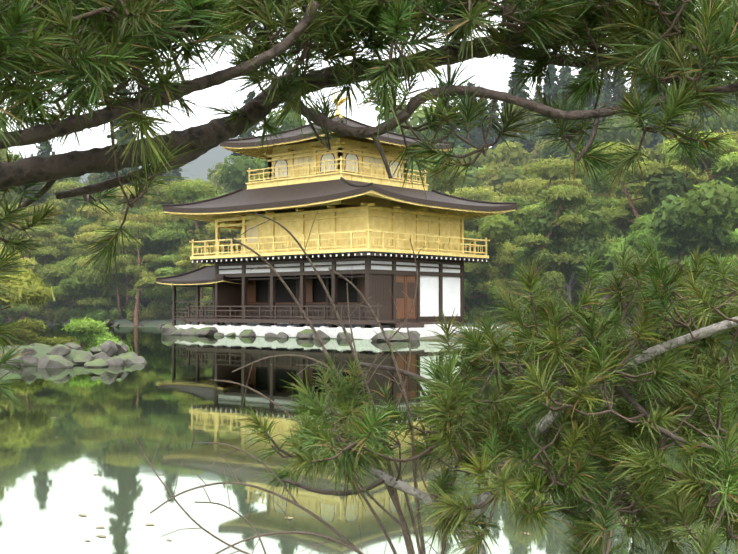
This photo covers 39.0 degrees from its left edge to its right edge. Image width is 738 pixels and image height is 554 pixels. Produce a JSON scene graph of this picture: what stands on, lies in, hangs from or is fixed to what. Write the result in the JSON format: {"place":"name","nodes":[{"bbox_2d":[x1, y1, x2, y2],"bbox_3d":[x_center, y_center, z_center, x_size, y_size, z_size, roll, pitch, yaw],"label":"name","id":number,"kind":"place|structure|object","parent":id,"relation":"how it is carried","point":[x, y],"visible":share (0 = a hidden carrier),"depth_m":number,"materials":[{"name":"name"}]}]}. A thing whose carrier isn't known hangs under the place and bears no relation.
{"place":"outdoors","nodes":[
{"label":"outdoors","id":0,"kind":"place"},
{"bbox_2d":[1,136,733,364],"bbox_3d":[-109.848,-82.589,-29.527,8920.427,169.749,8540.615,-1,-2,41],"label":"terrain","id":1,"kind":"structure","parent":0,"point":[201,165],"depth_m":84.98,"materials":[{"name":"green plant"}]},
{"bbox_2d":[0,148,48,221],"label":"tree","id":2,"kind":"object","parent":1,"relation":"on","point":[3,152],"visible":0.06,"depth_m":123.45,"materials":[{"name":"green plant"}]},
{"bbox_2d":[0,227,50,320],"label":"shore pine","id":3,"kind":"object","parent":1,"relation":"on","point":[37,239],"visible":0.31,"depth_m":91.00,"materials":[{"name":"green plant"}]},
{"bbox_2d":[0,249,55,312],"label":"tree","id":4,"kind":"object","parent":1,"relation":"on","point":[35,291],"visible":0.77,"depth_m":31.55,"materials":[{"name":"green plant"}]},
{"bbox_2d":[0,297,55,314],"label":"tree","id":5,"kind":"object","parent":1,"relation":"on","point":[21,308],"visible":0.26,"depth_m":89.68,"materials":[{"name":"green plant"}]},
{"bbox_2d":[1,204,65,258],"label":"pine","id":6,"kind":"object","parent":1,"relation":"on","point":[51,236],"visible":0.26,"depth_m":92.88,"materials":[{"name":"green plant"}]},
{"bbox_2d":[23,182,51,206],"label":"broadleaf","id":7,"kind":"object","parent":1,"relation":"on","point":[37,187],"visible":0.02,"depth_m":126.33,"materials":[{"name":"green plant"}]},
{"bbox_2d":[0,317,79,346],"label":"shrub","id":8,"kind":"object","parent":1,"relation":"on","point":[29,327],"visible":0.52,"depth_m":34.13,"materials":[{"name":"green plant"}]},
{"bbox_2d":[14,221,74,275],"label":"shore pine","id":9,"kind":"object","parent":1,"relation":"on","point":[48,251],"visible":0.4,"depth_m":92.21,"materials":[{"name":"green plant"}]},
{"bbox_2d":[36,139,55,156],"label":"cedar","id":10,"kind":"object","parent":1,"relation":"on","point":[44,151],"visible":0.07,"depth_m":154.50,"materials":[{"name":"green plant"}]},
{"bbox_2d":[27,297,76,324],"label":"shore hedge","id":11,"kind":"object","parent":1,"relation":"on","point":[48,314],"visible":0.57,"depth_m":89.53,"materials":[{"name":"green plant"}]},
{"bbox_2d":[1,180,115,245],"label":"tree","id":12,"kind":"object","parent":1,"relation":"on","point":[71,205],"visible":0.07,"depth_m":113.98,"materials":[{"name":"green plant"}]},
{"bbox_2d":[48,298,78,316],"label":"shrub","id":13,"kind":"object","parent":1,"relation":"on","point":[56,305],"visible":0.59,"depth_m":90.26,"materials":[{"name":"green plant"}]},
{"bbox_2d":[44,205,94,246],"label":"pine","id":14,"kind":"object","parent":1,"relation":"on","point":[90,220],"visible":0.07,"depth_m":113.22,"materials":[{"name":"green plant"}]},
{"bbox_2d":[37,222,108,261],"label":"pine","id":15,"kind":"object","parent":1,"relation":"on","point":[74,252],"visible":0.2,"depth_m":95.77,"materials":[{"name":"green plant"}]},
{"bbox_2d":[36,254,114,310],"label":"tree","id":16,"kind":"object","parent":1,"relation":"on","point":[60,269],"visible":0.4,"depth_m":87.83,"materials":[{"name":"green plant"}]},
{"bbox_2d":[43,181,114,236],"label":"pine","id":17,"kind":"object","parent":1,"relation":"on","point":[60,230],"visible":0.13,"depth_m":113.03,"materials":[{"name":"green plant"}]},
{"bbox_2d":[66,306,94,320],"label":"shore hedge","id":18,"kind":"object","parent":1,"relation":"on","point":[75,313],"visible":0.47,"depth_m":88.14,"materials":[{"name":"green plant"}]},
{"bbox_2d":[50,259,122,316],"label":"tree","id":19,"kind":"object","parent":1,"relation":"on","point":[71,288],"visible":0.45,"depth_m":85.38,"materials":[{"name":"green plant"}]},
{"bbox_2d":[61,316,132,352],"bbox_3d":[-9.907,2.797,35.758,3.605,3.054,2.408,1,-2,-32],"label":"shrub","id":20,"kind":"object","parent":1,"relation":"on","point":[97,336],"visible":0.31,"depth_m":36.00,"materials":[{"name":"green plant"}]},
{"bbox_2d":[68,252,125,319],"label":"tree","id":21,"kind":"object","parent":1,"relation":"on","point":[82,272],"visible":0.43,"depth_m":85.40,"materials":[{"name":"green plant"}]},
{"bbox_2d":[61,204,142,246],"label":"tree","id":22,"kind":"object","parent":1,"relation":"on","point":[71,227],"visible":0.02,"depth_m":104.17,"materials":[{"name":"green plant"}]},
{"bbox_2d":[83,299,122,321],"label":"light shrub","id":23,"kind":"object","parent":1,"relation":"on","point":[95,313],"visible":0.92,"depth_m":86.80,"materials":[{"name":"green plant"}]},
{"bbox_2d":[70,254,135,319],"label":"tree","id":24,"kind":"object","parent":1,"relation":"on","point":[112,270],"visible":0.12,"depth_m":87.02,"materials":[{"name":"green plant"}]},
{"bbox_2d":[74,273,132,308],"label":"tree","id":25,"kind":"object","parent":1,"relation":"on","point":[94,301],"visible":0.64,"depth_m":86.70,"materials":[{"name":"green plant"}]},
{"bbox_2d":[73,211,139,308],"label":"shore pine","id":26,"kind":"object","parent":1,"relation":"on","point":[88,236],"visible":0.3,"depth_m":88.62,"materials":[{"name":"green plant"}]},
{"bbox_2d":[74,185,152,252],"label":"pine","id":27,"kind":"object","parent":1,"relation":"on","point":[86,211],"visible":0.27,"depth_m":91.54,"materials":[{"name":"green plant"}]},
{"bbox_2d":[95,84,137,192],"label":"cedar","id":28,"kind":"object","parent":1,"relation":"on","point":[124,170],"visible":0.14,"depth_m":115.81,"materials":[{"name":"green plant"}]},
{"bbox_2d":[89,220,172,299],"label":"pine","id":29,"kind":"object","parent":1,"relation":"on","point":[133,258],"visible":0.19,"depth_m":87.99,"materials":[{"name":"green plant"}]},
{"bbox_2d":[120,298,151,318],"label":"shore hedge","id":30,"kind":"object","parent":1,"relation":"on","point":[142,302],"visible":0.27,"depth_m":87.91,"materials":[{"name":"green plant"}]},
{"bbox_2d":[110,253,162,319],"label":"tree","id":31,"kind":"object","parent":1,"relation":"on","point":[128,284],"visible":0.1,"depth_m":87.97,"materials":[{"name":"green plant"}]},
{"bbox_2d":[109,220,169,326],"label":"shore pine","id":32,"kind":"object","parent":1,"relation":"on","point":[144,278],"visible":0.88,"depth_m":83.42,"materials":[{"name":"green plant"}]},
{"bbox_2d":[126,301,169,322],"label":"shore hedge","id":33,"kind":"object","parent":1,"relation":"on","point":[157,313],"visible":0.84,"depth_m":84.58,"materials":[{"name":"green plant"}]},
{"bbox_2d":[137,211,170,264],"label":"pine","id":34,"kind":"object","parent":1,"relation":"on","point":[158,218],"visible":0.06,"depth_m":91.12,"materials":[{"name":"green plant"}]},
{"bbox_2d":[128,253,189,300],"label":"tree","id":35,"kind":"object","parent":1,"relation":"on","point":[156,291],"visible":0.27,"depth_m":84.49,"materials":[{"name":"green plant"}]},
{"bbox_2d":[129,223,200,318],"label":"tree","id":36,"kind":"object","parent":1,"relation":"on","point":[156,248],"visible":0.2,"depth_m":87.16,"materials":[{"name":"green plant"}]},
{"bbox_2d":[145,184,187,249],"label":"pine","id":37,"kind":"object","parent":1,"relation":"on","point":[163,198],"visible":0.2,"depth_m":87.12,"materials":[{"name":"green plant"}]},
{"bbox_2d":[153,296,180,318],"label":"shore hedge","id":38,"kind":"object","parent":1,"relation":"on","point":[168,313],"visible":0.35,"depth_m":84.97,"materials":[{"name":"green plant"}]},
{"bbox_2d":[158,130,182,184],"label":"tree","id":39,"kind":"object","parent":1,"relation":"on","point":[178,174],"visible":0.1,"depth_m":197.38,"materials":[{"name":"green plant"}]},
{"bbox_2d":[155,240,196,320],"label":"shore pine","id":40,"kind":"object","parent":1,"relation":"on","point":[170,257],"visible":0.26,"depth_m":82.88,"materials":[{"name":"green plant"}]},
{"bbox_2d":[144,180,224,270],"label":"pine","id":41,"kind":"object","parent":1,"relation":"on","point":[169,235],"visible":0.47,"depth_m":83.11,"materials":[{"name":"green plant"}]},
{"bbox_2d":[175,245,212,323],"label":"shore pine","id":42,"kind":"object","parent":1,"relation":"on","point":[185,263],"visible":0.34,"depth_m":77.73,"materials":[{"name":"green plant"}]},
{"bbox_2d":[176,263,214,300],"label":"tree","id":43,"kind":"object","parent":1,"relation":"on","point":[190,298],"visible":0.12,"depth_m":80.13,"materials":[{"name":"green plant"}]},
{"bbox_2d":[194,287,212,308],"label":"tree","id":44,"kind":"object","parent":1,"relation":"on","point":[208,291],"visible":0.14,"depth_m":76.94,"materials":[{"name":"green plant"}]},
{"bbox_2d":[170,222,240,262],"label":"shore pine","id":45,"kind":"object","parent":1,"relation":"on","point":[225,236],"visible":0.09,"depth_m":82.16,"materials":[{"name":"green plant"}]},
{"bbox_2d":[174,228,240,271],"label":"tree","id":46,"kind":"object","parent":1,"relation":"on","point":[203,236],"visible":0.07,"depth_m":83.14,"materials":[{"name":"green plant"}]},
{"bbox_2d":[209,168,234,193],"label":"broadleaf","id":47,"kind":"object","parent":1,"relation":"on","point":[213,181],"visible":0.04,"depth_m":183.55,"materials":[{"name":"green plant"}]},
{"bbox_2d":[207,223,240,252],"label":"pine","id":48,"kind":"object","parent":1,"relation":"on","point":[233,233],"visible":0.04,"depth_m":79.40,"materials":[{"name":"green plant"}]},
{"bbox_2d":[229,91,259,170],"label":"cedar","id":49,"kind":"object","parent":1,"relation":"on","point":[247,133],"visible":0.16,"depth_m":145.09,"materials":[{"name":"green plant"}]},
{"bbox_2d":[217,106,306,192],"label":"broadleaf","id":50,"kind":"object","parent":1,"relation":"on","point":[236,178],"visible":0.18,"depth_m":114.18,"materials":[{"name":"green plant"}]},
{"bbox_2d":[0,319,670,367],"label":"shore rocks","id":51,"kind":"object","parent":1,"relation":"on","point":[58,353],"visible":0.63,"depth_m":30.00,"materials":[{"name":"grey stone"}]},
{"bbox_2d":[156,93,516,339],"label":"golden pavilion","id":52,"kind":"structure","parent":1,"relation":"on","point":[371,219],"depth_m":57.00,"materials":[{"name":"gold metal"}]},
{"bbox_2d":[0,0,737,553],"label":"pine","id":53,"kind":"object","parent":1,"relation":"on","point":[682,386],"depth_m":2.76,"materials":[{"name":"green plant"}]},
{"bbox_2d":[375,98,412,132],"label":"broadleaf","id":54,"kind":"object","parent":1,"relation":"on","point":[390,116],"visible":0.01,"depth_m":143.15,"materials":[{"name":"green plant"}]},
{"bbox_2d":[396,105,495,192],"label":"broadleaf","id":55,"kind":"object","parent":1,"relation":"on","point":[414,121],"visible":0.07,"depth_m":123.01,"materials":[{"name":"green plant"}]},
{"bbox_2d":[436,82,464,151],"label":"cedar","id":56,"kind":"object","parent":1,"relation":"on","point":[457,142],"visible":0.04,"depth_m":154.56,"materials":[{"name":"green plant"}]},
{"bbox_2d":[456,96,478,148],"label":"cedar","id":57,"kind":"object","parent":1,"relation":"on","point":[473,139],"visible":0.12,"depth_m":162.63,"materials":[{"name":"green plant"}]},
{"bbox_2d":[426,160,513,276],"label":"broadleaf","id":58,"kind":"object","parent":1,"relation":"on","point":[495,228],"visible":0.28,"depth_m":66.55,"materials":[{"name":"green plant"}]},
{"bbox_2d":[449,185,497,201],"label":"pine","id":59,"kind":"object","parent":1,"relation":"on","point":[480,188],"depth_m":106.13,"materials":[{"name":"green plant"}]},
{"bbox_2d":[431,156,516,199],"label":"tree","id":60,"kind":"object","parent":1,"relation":"on","point":[487,181],"visible":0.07,"depth_m":115.69,"materials":[{"name":"green plant"}]},
{"bbox_2d":[464,275,484,307],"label":"tree","id":61,"kind":"object","parent":1,"relation":"on","point":[469,287],"visible":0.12,"depth_m":67.68,"materials":[{"name":"green plant"}]},
{"bbox_2d":[464,297,486,322],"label":"shrub","id":62,"kind":"object","parent":1,"relation":"on","point":[473,311],"visible":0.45,"depth_m":67.86,"materials":[{"name":"green plant"}]},
{"bbox_2d":[458,189,492,201],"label":"pine","id":63,"kind":"object","parent":1,"relation":"on","point":[479,195],"visible":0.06,"depth_m":98.04,"materials":[{"name":"green plant"}]},
{"bbox_2d":[467,81,487,151],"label":"cedar","id":64,"kind":"object","parent":1,"relation":"on","point":[478,133],"visible":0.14,"depth_m":192.25,"materials":[{"name":"green plant"}]},
{"bbox_2d":[464,245,493,273],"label":"pine","id":65,"kind":"object","parent":1,"relation":"on","point":[475,267],"visible":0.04,"depth_m":66.05,"materials":[{"name":"green plant"}]},
{"bbox_2d":[464,231,520,322],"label":"pine","id":66,"kind":"object","parent":1,"relation":"on","point":[480,287],"visible":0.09,"depth_m":67.47,"materials":[{"name":"green plant"}]},
{"bbox_2d":[484,99,501,161],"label":"cedar","id":67,"kind":"object","parent":1,"relation":"on","point":[489,140],"visible":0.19,"depth_m":192.17,"materials":[{"name":"green plant"}]},
{"bbox_2d":[454,166,537,193],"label":"tree","id":68,"kind":"object","parent":1,"relation":"on","point":[508,177],"visible":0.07,"depth_m":114.89,"materials":[{"name":"green plant"}]},
{"bbox_2d":[485,299,510,321],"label":"shore hedge","id":69,"kind":"object","parent":1,"relation":"on","point":[492,305],"visible":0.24,"depth_m":68.03,"materials":[{"name":"green plant"}]},
{"bbox_2d":[475,243,521,279],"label":"pine","id":70,"kind":"object","parent":1,"relation":"on","point":[507,252],"visible":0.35,"depth_m":68.58,"materials":[{"name":"green plant"}]},
{"bbox_2d":[500,195,530,247],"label":"pine tree","id":71,"kind":"object","parent":1,"relation":"on","point":[521,203],"visible":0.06,"depth_m":75.94,"materials":[{"name":"green plant"}]},
{"bbox_2d":[461,104,574,182],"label":"broadleaf","id":72,"kind":"object","parent":1,"relation":"on","point":[505,153],"visible":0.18,"depth_m":127.38,"materials":[{"name":"green plant"}]},
{"bbox_2d":[498,59,537,157],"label":"cedar","id":73,"kind":"object","parent":1,"relation":"on","point":[529,145],"visible":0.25,"depth_m":163.19,"materials":[{"name":"green plant"}]},
{"bbox_2d":[492,176,547,201],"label":"pine","id":74,"kind":"object","parent":1,"relation":"on","point":[519,186],"visible":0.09,"depth_m":91.13,"materials":[{"name":"green plant"}]},
{"bbox_2d":[470,155,583,224],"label":"pine","id":75,"kind":"object","parent":1,"relation":"on","point":[545,169],"visible":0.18,"depth_m":81.00,"materials":[{"name":"green plant"}]},
{"bbox_2d":[486,248,567,312],"bbox_3d":[9.629,1.363,61.141,4.779,6.207,3.601,-1,-2,40],"label":"tree","id":76,"kind":"object","parent":1,"relation":"on","point":[545,258],"visible":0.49,"depth_m":60.81,"materials":[{"name":"green plant"}]},
{"bbox_2d":[482,238,585,295],"bbox_3d":[10.636,-0.033,65.479,7.239,6.134,4.835,0,-2,13],"label":"pine","id":77,"kind":"object","parent":1,"relation":"on","point":[512,285],"visible":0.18,"depth_m":64.47,"materials":[{"name":"green plant"}]},
{"bbox_2d":[504,136,566,166],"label":"broadleaf","id":78,"kind":"object","parent":1,"relation":"on","point":[534,154],"visible":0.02,"depth_m":151.01,"materials":[{"name":"green plant"}]},
{"bbox_2d":[536,64,558,142],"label":"cedar","id":79,"kind":"object","parent":1,"relation":"on","point":[552,72],"visible":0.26,"depth_m":179.01,"materials":[{"name":"green plant"}]},
{"bbox_2d":[511,183,600,309],"bbox_3d":[11.355,-1.278,63.077,5.625,8.688,5.512,0,-2,11],"label":"pine","id":80,"kind":"object","parent":1,"relation":"on","point":[570,195],"visible":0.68,"depth_m":61.73,"materials":[{"name":"green plant"}]},
{"bbox_2d":[513,197,610,302],"bbox_3d":[11.917,-0.764,64.709,6.886,8.467,7.784,-1,-2,20],"label":"broadleaf","id":81,"kind":"object","parent":1,"relation":"on","point":[589,238],"visible":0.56,"depth_m":62.50,"materials":[{"name":"green plant"}]},
{"bbox_2d":[532,177,593,212],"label":"pine","id":82,"kind":"object","parent":1,"relation":"on","point":[582,185],"visible":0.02,"depth_m":91.22,"materials":[{"name":"green plant"}]},
{"bbox_2d":[549,66,578,139],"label":"cedar","id":83,"kind":"object","parent":1,"relation":"on","point":[566,76],"visible":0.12,"depth_m":167.06,"materials":[{"name":"green plant"}]},
{"bbox_2d":[541,158,621,214],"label":"pine","id":84,"kind":"object","parent":1,"relation":"on","point":[603,194],"visible":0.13,"depth_m":83.68,"materials":[{"name":"green plant"}]},
{"bbox_2d":[571,69,608,150],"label":"cedar","id":85,"kind":"object","parent":1,"relation":"on","point":[591,103],"visible":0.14,"depth_m":147.32,"materials":[{"name":"green plant"}]},
{"bbox_2d":[536,113,645,193],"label":"broadleaf","id":86,"kind":"object","parent":1,"relation":"on","point":[624,135],"visible":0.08,"depth_m":129.90,"materials":[{"name":"green plant"}]},
{"bbox_2d":[564,168,634,238],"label":"pine","id":87,"kind":"object","parent":1,"relation":"on","point":[604,202],"visible":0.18,"depth_m":76.28,"materials":[{"name":"green plant"}]},
{"bbox_2d":[584,287,636,323],"bbox_3d":[15.143,2.571,64.238,3.917,4.172,4.336,0,-2,-8],"label":"tree","id":88,"kind":"object","parent":1,"relation":"on","point":[630,315],"visible":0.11,"depth_m":62.86,"materials":[{"name":"green plant"}]},
{"bbox_2d":[608,67,626,134],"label":"cedar","id":89,"kind":"object","parent":1,"relation":"on","point":[614,101],"visible":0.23,"depth_m":181.45,"materials":[{"name":"green plant"}]},
{"bbox_2d":[586,230,684,322],"bbox_3d":[15.777,0.072,59.998,6.507,5.818,7.982,-1,-2,34],"label":"pine tree","id":90,"kind":"object","parent":1,"relation":"on","point":[672,243],"visible":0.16,"depth_m":58.90,"materials":[{"name":"green plant"}]},
{"bbox_2d":[618,121,652,147],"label":"broadleaf","id":91,"kind":"object","parent":1,"relation":"on","point":[648,139],"visible":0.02,"depth_m":139.38,"materials":[{"name":"green plant"}]},
{"bbox_2d":[600,211,679,268],"bbox_3d":[17.443,-0.553,62.206,8.508,7.209,5.682,1,-2,-24],"label":"tree","id":92,"kind":"object","parent":1,"relation":"on","point":[643,223],"visible":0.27,"depth_m":60.36,"materials":[{"name":"green plant"}]},
{"bbox_2d":[579,139,705,259],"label":"pine","id":93,"kind":"object","parent":1,"relation":"on","point":[631,210],"visible":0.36,"depth_m":65.38,"materials":[{"name":"green plant"}]},
{"bbox_2d":[613,139,676,198],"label":"tree","id":94,"kind":"object","parent":1,"relation":"on","point":[657,154],"visible":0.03,"depth_m":86.12,"materials":[{"name":"green plant"}]},
{"bbox_2d":[606,160,684,258],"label":"pine","id":95,"kind":"object","parent":1,"relation":"on","point":[631,188],"visible":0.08,"depth_m":71.25,"materials":[{"name":"green plant"}]},
{"bbox_2d":[643,83,669,160],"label":"cedar","id":96,"kind":"object","parent":1,"relation":"on","point":[658,137],"visible":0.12,"depth_m":155.56,"materials":[{"name":"green plant"}]},
{"bbox_2d":[610,246,717,305],"bbox_3d":[16.994,0.496,60.076,6.822,4.972,5.561,0,-2,-2],"label":"tree","id":97,"kind":"object","parent":1,"relation":"on","point":[672,254],"visible":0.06,"depth_m":59.73,"materials":[{"name":"green plant"}]},
{"bbox_2d":[628,158,711,194],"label":"pine","id":98,"kind":"object","parent":1,"relation":"on","point":[680,169],"visible":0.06,"depth_m":71.72,"materials":[{"name":"green plant"}]},
{"bbox_2d":[644,169,737,256],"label":"broadleaf","id":99,"kind":"object","parent":1,"relation":"on","point":[709,221],"visible":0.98,"depth_m":58.31,"materials":[{"name":"green plant"}]},
{"bbox_2d":[673,111,709,133],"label":"broadleaf","id":100,"kind":"object","parent":1,"relation":"on","point":[696,121],"visible":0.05,"depth_m":147.90,"materials":[{"name":"green plant"}]},
{"bbox_2d":[662,128,737,246],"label":"tree","id":101,"kind":"object","parent":1,"relation":"on","point":[730,164],"visible":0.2,"depth_m":60.93,"materials":[{"name":"green plant"}]},
{"bbox_2d":[676,129,737,176],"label":"pine","id":102,"kind":"object","parent":1,"relation":"on","point":[700,163],"visible":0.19,"depth_m":62.60,"materials":[{"name":"green plant"}]},
{"bbox_2d":[676,229,737,287],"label":"tree","id":103,"kind":"object","parent":1,"relation":"on","point":[731,240],"visible":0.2,"depth_m":58.16,"materials":[{"name":"green plant"}]},
{"bbox_2d":[700,82,717,135],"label":"cedar","id":104,"kind":"object","parent":1,"relation":"on","point":[708,116],"visible":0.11,"depth_m":150.51,"materials":[{"name":"green plant"}]},
{"bbox_2d":[707,104,737,135],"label":"broadleaf","id":105,"kind":"object","parent":1,"relation":"on","point":[732,126],"visible":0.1,"depth_m":119.95,"materials":[{"name":"green plant"}]},
{"bbox_2d":[720,246,737,302],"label":"tree","id":106,"kind":"object","parent":1,"relation":"on","point":[732,251],"visible":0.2,"depth_m":59.60,"materials":[{"name":"green plant"}]},
{"bbox_2d":[0,325,737,553],"bbox_3d":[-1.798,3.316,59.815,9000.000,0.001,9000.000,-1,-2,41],"label":"pond water","id":107,"kind":"structure","parent":0,"point":[74,422],"depth_m":10.81,"materials":[{"name":"green liquid"}]},
{"bbox_2d":[1,0,736,157],"label":"sky","id":108,"kind":"structure","parent":0,"point":[487,72],"materials":[{"name":"white"}]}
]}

